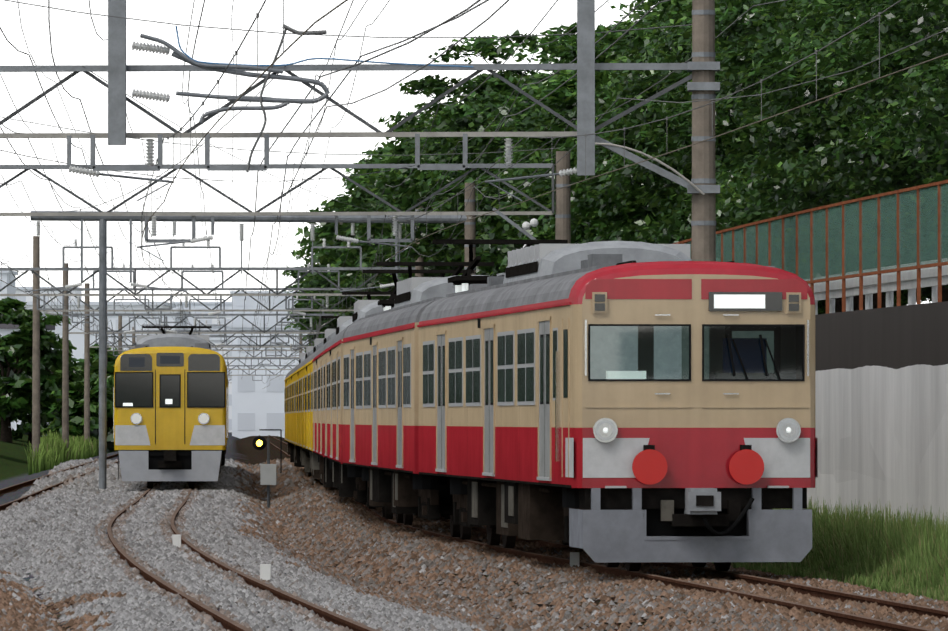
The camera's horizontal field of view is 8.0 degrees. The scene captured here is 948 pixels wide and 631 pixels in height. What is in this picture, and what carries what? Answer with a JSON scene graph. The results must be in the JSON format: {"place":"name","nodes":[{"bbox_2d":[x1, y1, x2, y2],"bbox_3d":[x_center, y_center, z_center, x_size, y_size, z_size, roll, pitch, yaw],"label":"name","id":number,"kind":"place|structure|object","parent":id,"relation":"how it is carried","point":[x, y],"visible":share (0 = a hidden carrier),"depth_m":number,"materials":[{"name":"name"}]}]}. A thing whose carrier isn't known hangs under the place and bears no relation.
{"place":"outdoors","nodes":[
{"label":"outdoors","id":0,"kind":"place"},
{"bbox_2d":[23,430,98,474],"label":"embankment grass","id":1,"kind":"structure","parent":0,"point":[53,451],"depth_m":321.00,"materials":[{"name":"green plant"}]},
{"bbox_2d":[0,432,798,630],"bbox_3d":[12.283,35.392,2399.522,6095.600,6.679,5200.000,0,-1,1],"label":"ground","id":2,"kind":"structure","parent":0,"point":[14,462],"depth_m":315.65,"materials":[{"name":"grey gravel"}]},
{"bbox_2d":[0,308,14,323],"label":"tree","id":3,"kind":"object","parent":2,"relation":"on","point":[10,311],"visible":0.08,"depth_m":501.63,"materials":[{"name":"green plant"}]},
{"bbox_2d":[0,297,78,442],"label":"tree","id":4,"kind":"object","parent":2,"relation":"on","point":[15,378],"visible":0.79,"depth_m":395.51,"materials":[{"name":"green plant"}]},
{"bbox_2d":[0,330,92,443],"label":"tree","id":5,"kind":"object","parent":2,"relation":"on","point":[76,371],"visible":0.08,"depth_m":415.56,"materials":[{"name":"green plant"}]},
{"bbox_2d":[46,360,115,434],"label":"tree","id":6,"kind":"object","parent":2,"relation":"on","point":[95,372],"visible":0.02,"depth_m":429.81,"materials":[{"name":"green plant"}]},
{"bbox_2d":[46,375,118,452],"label":"tree","id":7,"kind":"object","parent":2,"relation":"on","point":[76,408],"visible":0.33,"depth_m":408.66,"materials":[{"name":"green plant"}]},
{"bbox_2d":[83,343,116,369],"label":"tree","id":8,"kind":"object","parent":2,"relation":"on","point":[110,358],"depth_m":454.91,"materials":[{"name":"green plant"}]},
{"bbox_2d":[78,348,123,368],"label":"tree","id":9,"kind":"object","parent":2,"relation":"on","point":[94,357],"depth_m":519.64,"materials":[{"name":"green plant"}]},
{"bbox_2d":[94,351,119,361],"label":"tree","id":10,"kind":"object","parent":2,"relation":"on","point":[117,353],"depth_m":490.42,"materials":[{"name":"green plant"}]},
{"bbox_2d":[0,271,308,438],"bbox_3d":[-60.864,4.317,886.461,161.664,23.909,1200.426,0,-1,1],"label":"town buildings","id":11,"kind":"structure","parent":2,"relation":"on","point":[254,407],"depth_m":735.02,"materials":[{"name":"white"}]},
{"bbox_2d":[32,236,361,455],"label":"gantry","id":12,"kind":"object","parent":2,"relation":"on","point":[36,370],"visible":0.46,"depth_m":285.37,"materials":[{"name":"metal"}]},
{"bbox_2d":[84,283,315,442],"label":"gantry","id":13,"kind":"object","parent":2,"relation":"on","point":[87,346],"visible":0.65,"depth_m":385.45,"materials":[{"name":"metal"}]},
{"bbox_2d":[62,263,348,446],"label":"gantry","id":14,"kind":"object","parent":2,"relation":"on","point":[65,380],"visible":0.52,"depth_m":335.40,"materials":[{"name":"metal"}]},
{"bbox_2d":[107,320,311,358],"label":"gantry","id":15,"kind":"object","parent":2,"relation":"on","point":[256,349],"visible":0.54,"depth_m":440.17,"materials":[{"name":"metal"}]},
{"bbox_2d":[0,205,423,309],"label":"gantry","id":16,"kind":"object","parent":2,"relation":"on","point":[244,269],"visible":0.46,"depth_m":235.08,"materials":[{"name":"metal"}]},
{"bbox_2d":[118,316,307,364],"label":"gantry","id":17,"kind":"object","parent":2,"relation":"on","point":[119,327],"visible":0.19,"depth_m":500.23,"materials":[{"name":"metal"}]},
{"bbox_2d":[132,327,310,375],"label":"gantry","id":18,"kind":"object","parent":2,"relation":"on","point":[134,341],"visible":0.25,"depth_m":570.25,"materials":[{"name":"metal"}]},
{"bbox_2d":[30,183,475,489],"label":"gantry","id":19,"kind":"object","parent":2,"relation":"on","point":[470,229],"visible":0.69,"depth_m":186.54,"materials":[{"name":"metal"}]},
{"bbox_2d":[223,335,301,380],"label":"gantry","id":20,"kind":"object","parent":2,"relation":"on","point":[300,341],"visible":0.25,"depth_m":650.23,"materials":[{"name":"metal"}]},
{"bbox_2d":[252,429,281,507],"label":"dwarf signal","id":21,"kind":"object","parent":2,"relation":"on","point":[268,474],"visible":0.94,"depth_m":162.39,"materials":[{"name":"black metal"}]},
{"bbox_2d":[0,151,570,247],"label":"gantry","id":22,"kind":"object","parent":2,"relation":"on","point":[563,216],"visible":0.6,"depth_m":137.82,"materials":[{"name":"metal"}]},
{"bbox_2d":[0,0,947,383],"bbox_3d":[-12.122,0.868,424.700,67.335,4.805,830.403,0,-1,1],"label":"overhead wires","id":23,"kind":"object","parent":22,"relation":"attached to","point":[150,146],"visible":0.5,"depth_m":118.58,"materials":[{"name":"brown"}]},
{"bbox_2d":[0,0,719,260],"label":"gantry","id":24,"kind":"object","parent":2,"relation":"on","point":[703,66],"visible":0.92,"depth_m":99.51,"materials":[{"name":"metal"}]},
{"bbox_2d":[173,535,578,580],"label":"track markers","id":25,"kind":"object","parent":2,"relation":"on","point":[265,571],"visible":0.44,"depth_m":84.99,"materials":[{"name":"white"}]},
{"bbox_2d":[0,484,869,630],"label":"sleepers","id":26,"kind":"object","parent":2,"relation":"on","point":[1,495],"depth_m":177.90,"materials":[{"name":"brown"}]},
{"bbox_2d":[0,457,947,630],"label":"ballast stones","id":27,"kind":"object","parent":2,"relation":"on","point":[63,545],"visible":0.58,"depth_m":82.92,"materials":[{"name":"grey gravel"}]},
{"bbox_2d":[0,435,947,630],"bbox_3d":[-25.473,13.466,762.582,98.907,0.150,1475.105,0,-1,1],"label":"rails","id":28,"kind":"object","parent":2,"relation":"on","point":[859,621],"visible":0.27,"depth_m":74.47,"materials":[{"name":"brown metal"}]},
{"bbox_2d":[113,333,227,487],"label":"train car","id":29,"kind":"object","parent":28,"relation":"on","point":[170,407],"visible":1,"depth_m":172.69,"materials":[{"name":"paint"}]},
{"bbox_2d":[142,326,227,465],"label":"train car","id":30,"kind":"object","parent":28,"relation":"on","point":[223,451],"visible":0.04,"depth_m":195.88,"materials":[{"name":"paint"}]},
{"bbox_2d":[284,353,305,461],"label":"yellow car","id":31,"kind":"object","parent":28,"relation":"on","point":[290,448],"visible":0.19,"depth_m":229.39,"materials":[{"name":"paint"}]},
{"bbox_2d":[289,346,313,466],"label":"yellow car","id":32,"kind":"object","parent":28,"relation":"on","point":[309,352],"visible":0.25,"depth_m":209.20,"materials":[{"name":"paint"}]},
{"bbox_2d":[295,338,324,471],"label":"yellow car","id":33,"kind":"object","parent":28,"relation":"on","point":[304,453],"visible":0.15,"depth_m":188.45,"materials":[{"name":"paint"}]},
{"bbox_2d":[302,316,339,478],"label":"yellow car","id":34,"kind":"object","parent":28,"relation":"on","point":[307,368],"visible":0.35,"depth_m":168.56,"materials":[{"name":"paint"}]},
{"bbox_2d":[312,292,391,503],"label":"red car","id":35,"kind":"object","parent":28,"relation":"on","point":[325,464],"visible":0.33,"depth_m":147.31,"materials":[{"name":"paint"}]},
{"bbox_2d":[323,270,473,518],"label":"red car","id":36,"kind":"object","parent":28,"relation":"on","point":[347,480],"visible":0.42,"depth_m":124.97,"materials":[{"name":"paint"}]},
{"bbox_2d":[341,239,567,539],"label":"red car","id":37,"kind":"object","parent":28,"relation":"on","point":[381,399],"visible":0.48,"depth_m":106.11,"materials":[{"name":"paint"}]},
{"bbox_2d":[417,241,817,570],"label":"red car","id":38,"kind":"object","parent":28,"relation":"on","point":[632,405],"visible":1,"depth_m":78.59,"materials":[{"name":"paint"}]},
{"bbox_2d":[781,301,947,528],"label":"retaining wall","id":39,"kind":"structure","parent":2,"relation":"on","point":[881,404],"depth_m":91.21,"materials":[{"name":"concrete"}]},
{"bbox_2d":[284,323,309,341],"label":"tree","id":40,"kind":"object","parent":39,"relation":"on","point":[285,328],"depth_m":453.95,"materials":[{"name":"green plant"}]},
{"bbox_2d":[283,284,313,351],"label":"tree","id":41,"kind":"object","parent":39,"relation":"on","point":[295,286],"depth_m":461.57,"materials":[{"name":"green plant"}]},
{"bbox_2d":[292,291,315,342],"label":"tree","id":42,"kind":"object","parent":39,"relation":"on","point":[299,297],"depth_m":445.36,"materials":[{"name":"green plant"}]},
{"bbox_2d":[294,280,314,352],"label":"tree","id":43,"kind":"object","parent":39,"relation":"on","point":[301,282],"depth_m":438.74,"materials":[{"name":"green plant"}]},
{"bbox_2d":[287,280,323,339],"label":"tree","id":44,"kind":"object","parent":39,"relation":"on","point":[308,336],"depth_m":433.97,"materials":[{"name":"green plant"}]},
{"bbox_2d":[282,205,331,329],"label":"tree","id":45,"kind":"object","parent":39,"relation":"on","point":[301,253],"depth_m":397.42,"materials":[{"name":"green plant"}]},
{"bbox_2d":[302,283,316,298],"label":"tree","id":46,"kind":"object","parent":39,"relation":"on","point":[305,286],"visible":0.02,"depth_m":422.03,"materials":[{"name":"green plant"}]},
{"bbox_2d":[309,248,325,308],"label":"tree","id":47,"kind":"object","parent":39,"relation":"on","point":[319,301],"depth_m":381.80,"materials":[{"name":"green plant"}]},
{"bbox_2d":[294,194,353,334],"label":"tree","id":48,"kind":"object","parent":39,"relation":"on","point":[329,325],"depth_m":357.95,"materials":[{"name":"green plant"}]},
{"bbox_2d":[312,248,344,313],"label":"tree","id":49,"kind":"object","parent":39,"relation":"on","point":[328,287],"depth_m":351.14,"materials":[{"name":"green plant"}]},
{"bbox_2d":[304,190,353,297],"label":"tree","id":50,"kind":"object","parent":39,"relation":"on","point":[319,279],"visible":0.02,"depth_m":335.29,"materials":[{"name":"green plant"}]},
{"bbox_2d":[301,186,357,337],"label":"tree","id":51,"kind":"object","parent":39,"relation":"on","point":[307,261],"depth_m":366.17,"materials":[{"name":"green plant"}]},
{"bbox_2d":[313,243,363,318],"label":"tree","id":52,"kind":"object","parent":39,"relation":"on","point":[349,313],"depth_m":308.89,"materials":[{"name":"green plant"}]},
{"bbox_2d":[308,158,383,313],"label":"tree","id":53,"kind":"object","parent":39,"relation":"on","point":[337,254],"depth_m":297.85,"materials":[{"name":"green plant"}]},
{"bbox_2d":[309,155,391,301],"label":"tree","id":54,"kind":"object","parent":39,"relation":"on","point":[346,279],"depth_m":290.22,"materials":[{"name":"green plant"}]},
{"bbox_2d":[295,143,423,298],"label":"tree","id":55,"kind":"object","parent":39,"relation":"on","point":[328,230],"visible":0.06,"depth_m":272.15,"materials":[{"name":"green plant"}]},
{"bbox_2d":[320,142,427,299],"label":"tree","id":56,"kind":"object","parent":39,"relation":"on","point":[332,203],"depth_m":281.57,"materials":[{"name":"green plant"}]},
{"bbox_2d":[341,127,426,282],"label":"tree","id":57,"kind":"object","parent":39,"relation":"on","point":[362,229],"depth_m":257.52,"materials":[{"name":"green plant"}]},
{"bbox_2d":[344,97,475,299],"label":"tree","id":58,"kind":"object","parent":39,"relation":"on","point":[365,261],"visible":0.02,"depth_m":263.99,"materials":[{"name":"green plant"}]},
{"bbox_2d":[358,91,515,276],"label":"tree","id":59,"kind":"object","parent":39,"relation":"on","point":[380,252],"depth_m":250.30,"materials":[{"name":"green plant"}]},
{"bbox_2d":[355,37,566,281],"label":"tree","id":60,"kind":"object","parent":39,"relation":"on","point":[403,149],"visible":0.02,"depth_m":244.34,"materials":[{"name":"green plant"}]},
{"bbox_2d":[386,72,544,275],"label":"tree","id":61,"kind":"object","parent":39,"relation":"on","point":[442,252],"visible":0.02,"depth_m":236.39,"materials":[{"name":"green plant"}]},
{"bbox_2d":[362,22,576,276],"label":"tree","id":62,"kind":"object","parent":39,"relation":"on","point":[411,193],"visible":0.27,"depth_m":228.04,"materials":[{"name":"green plant"}]},
{"bbox_2d":[448,87,556,275],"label":"tree","id":63,"kind":"object","parent":39,"relation":"on","point":[488,253],"visible":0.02,"depth_m":212.00,"materials":[{"name":"green plant"}]},
{"bbox_2d":[414,24,610,275],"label":"tree","id":64,"kind":"object","parent":39,"relation":"on","point":[502,88],"visible":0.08,"depth_m":220.00,"materials":[{"name":"green plant"}]},
{"bbox_2d":[465,39,638,275],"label":"tree","id":65,"kind":"object","parent":39,"relation":"on","point":[508,122],"depth_m":205.83,"materials":[{"name":"green plant"}]},
{"bbox_2d":[491,48,823,314],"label":"tree","id":66,"kind":"object","parent":39,"relation":"on","point":[538,233],"visible":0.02,"depth_m":187.97,"materials":[{"name":"green plant"}]},
{"bbox_2d":[497,127,821,308],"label":"tree","id":67,"kind":"object","parent":39,"relation":"on","point":[512,171],"depth_m":198.75,"materials":[{"name":"green plant"}]},
{"bbox_2d":[509,0,896,313],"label":"tree","id":68,"kind":"object","parent":39,"relation":"on","point":[564,98],"visible":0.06,"depth_m":181.84,"materials":[{"name":"green plant"}]},
{"bbox_2d":[537,5,924,313],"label":"tree","id":69,"kind":"object","parent":39,"relation":"on","point":[608,211],"depth_m":164.74,"materials":[{"name":"green plant"}]},
{"bbox_2d":[561,5,930,300],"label":"tree","id":70,"kind":"object","parent":39,"relation":"on","point":[634,40],"depth_m":173.13,"materials":[{"name":"green plant"}]},
{"bbox_2d":[569,35,928,312],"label":"tree","id":71,"kind":"object","parent":39,"relation":"on","point":[651,198],"visible":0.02,"depth_m":157.09,"materials":[{"name":"green plant"}]},
{"bbox_2d":[595,0,911,309],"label":"tree","id":72,"kind":"object","parent":39,"relation":"on","point":[650,180],"visible":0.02,"depth_m":149.65,"materials":[{"name":"green plant"}]},
{"bbox_2d":[634,0,947,305],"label":"tree","id":73,"kind":"object","parent":39,"relation":"on","point":[735,144],"visible":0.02,"depth_m":141.64,"materials":[{"name":"green plant"}]},
{"bbox_2d":[645,0,947,287],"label":"tree","id":74,"kind":"object","parent":39,"relation":"on","point":[679,58],"visible":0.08,"depth_m":132.62,"materials":[{"name":"green plant"}]},
{"bbox_2d":[671,0,947,256],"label":"tree","id":75,"kind":"object","parent":39,"relation":"on","point":[735,9],"visible":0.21,"depth_m":117.30,"materials":[{"name":"green plant"}]},
{"bbox_2d":[673,180,947,313],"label":"fence","id":76,"kind":"object","parent":39,"relation":"on","point":[860,239],"visible":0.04,"depth_m":94.58,"materials":[{"name":"green metal"}]},
{"bbox_2d":[691,0,945,268],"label":"tree","id":77,"kind":"object","parent":39,"relation":"on","point":[755,208],"depth_m":124.58,"materials":[{"name":"green plant"}]},
{"bbox_2d":[715,0,947,256],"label":"tree","id":78,"kind":"object","parent":39,"relation":"on","point":[854,159],"visible":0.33,"depth_m":109.46,"materials":[{"name":"green plant"}]},
{"bbox_2d":[756,0,947,208],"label":"tree","id":79,"kind":"object","parent":39,"relation":"on","point":[905,34],"visible":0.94,"depth_m":100.40,"materials":[{"name":"green plant"}]},
{"bbox_2d":[803,258,947,314],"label":"guard rail","id":80,"kind":"object","parent":39,"relation":"on","point":[929,276],"visible":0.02,"depth_m":95.93,"materials":[{"name":"white metal"}]},
{"bbox_2d":[894,295,925,306],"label":"tree","id":81,"kind":"object","parent":39,"relation":"on","point":[905,302],"depth_m":247.78,"materials":[{"name":"green plant"}]},
{"bbox_2d":[875,0,947,112],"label":"tree","id":82,"kind":"object","parent":39,"relation":"on","point":[939,75],"visible":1,"depth_m":93.11,"materials":[{"name":"green plant"}]},
{"bbox_2d":[0,0,931,303],"label":"sky","id":83,"kind":"structure","parent":0,"point":[74,38],"materials":[{"name":"white"}]},
{"bbox_2d":[712,496,947,600],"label":"verge grass","id":84,"kind":"structure","parent":0,"point":[887,553],"depth_m":81.22,"materials":[{"name":"green plant"}]}
]}

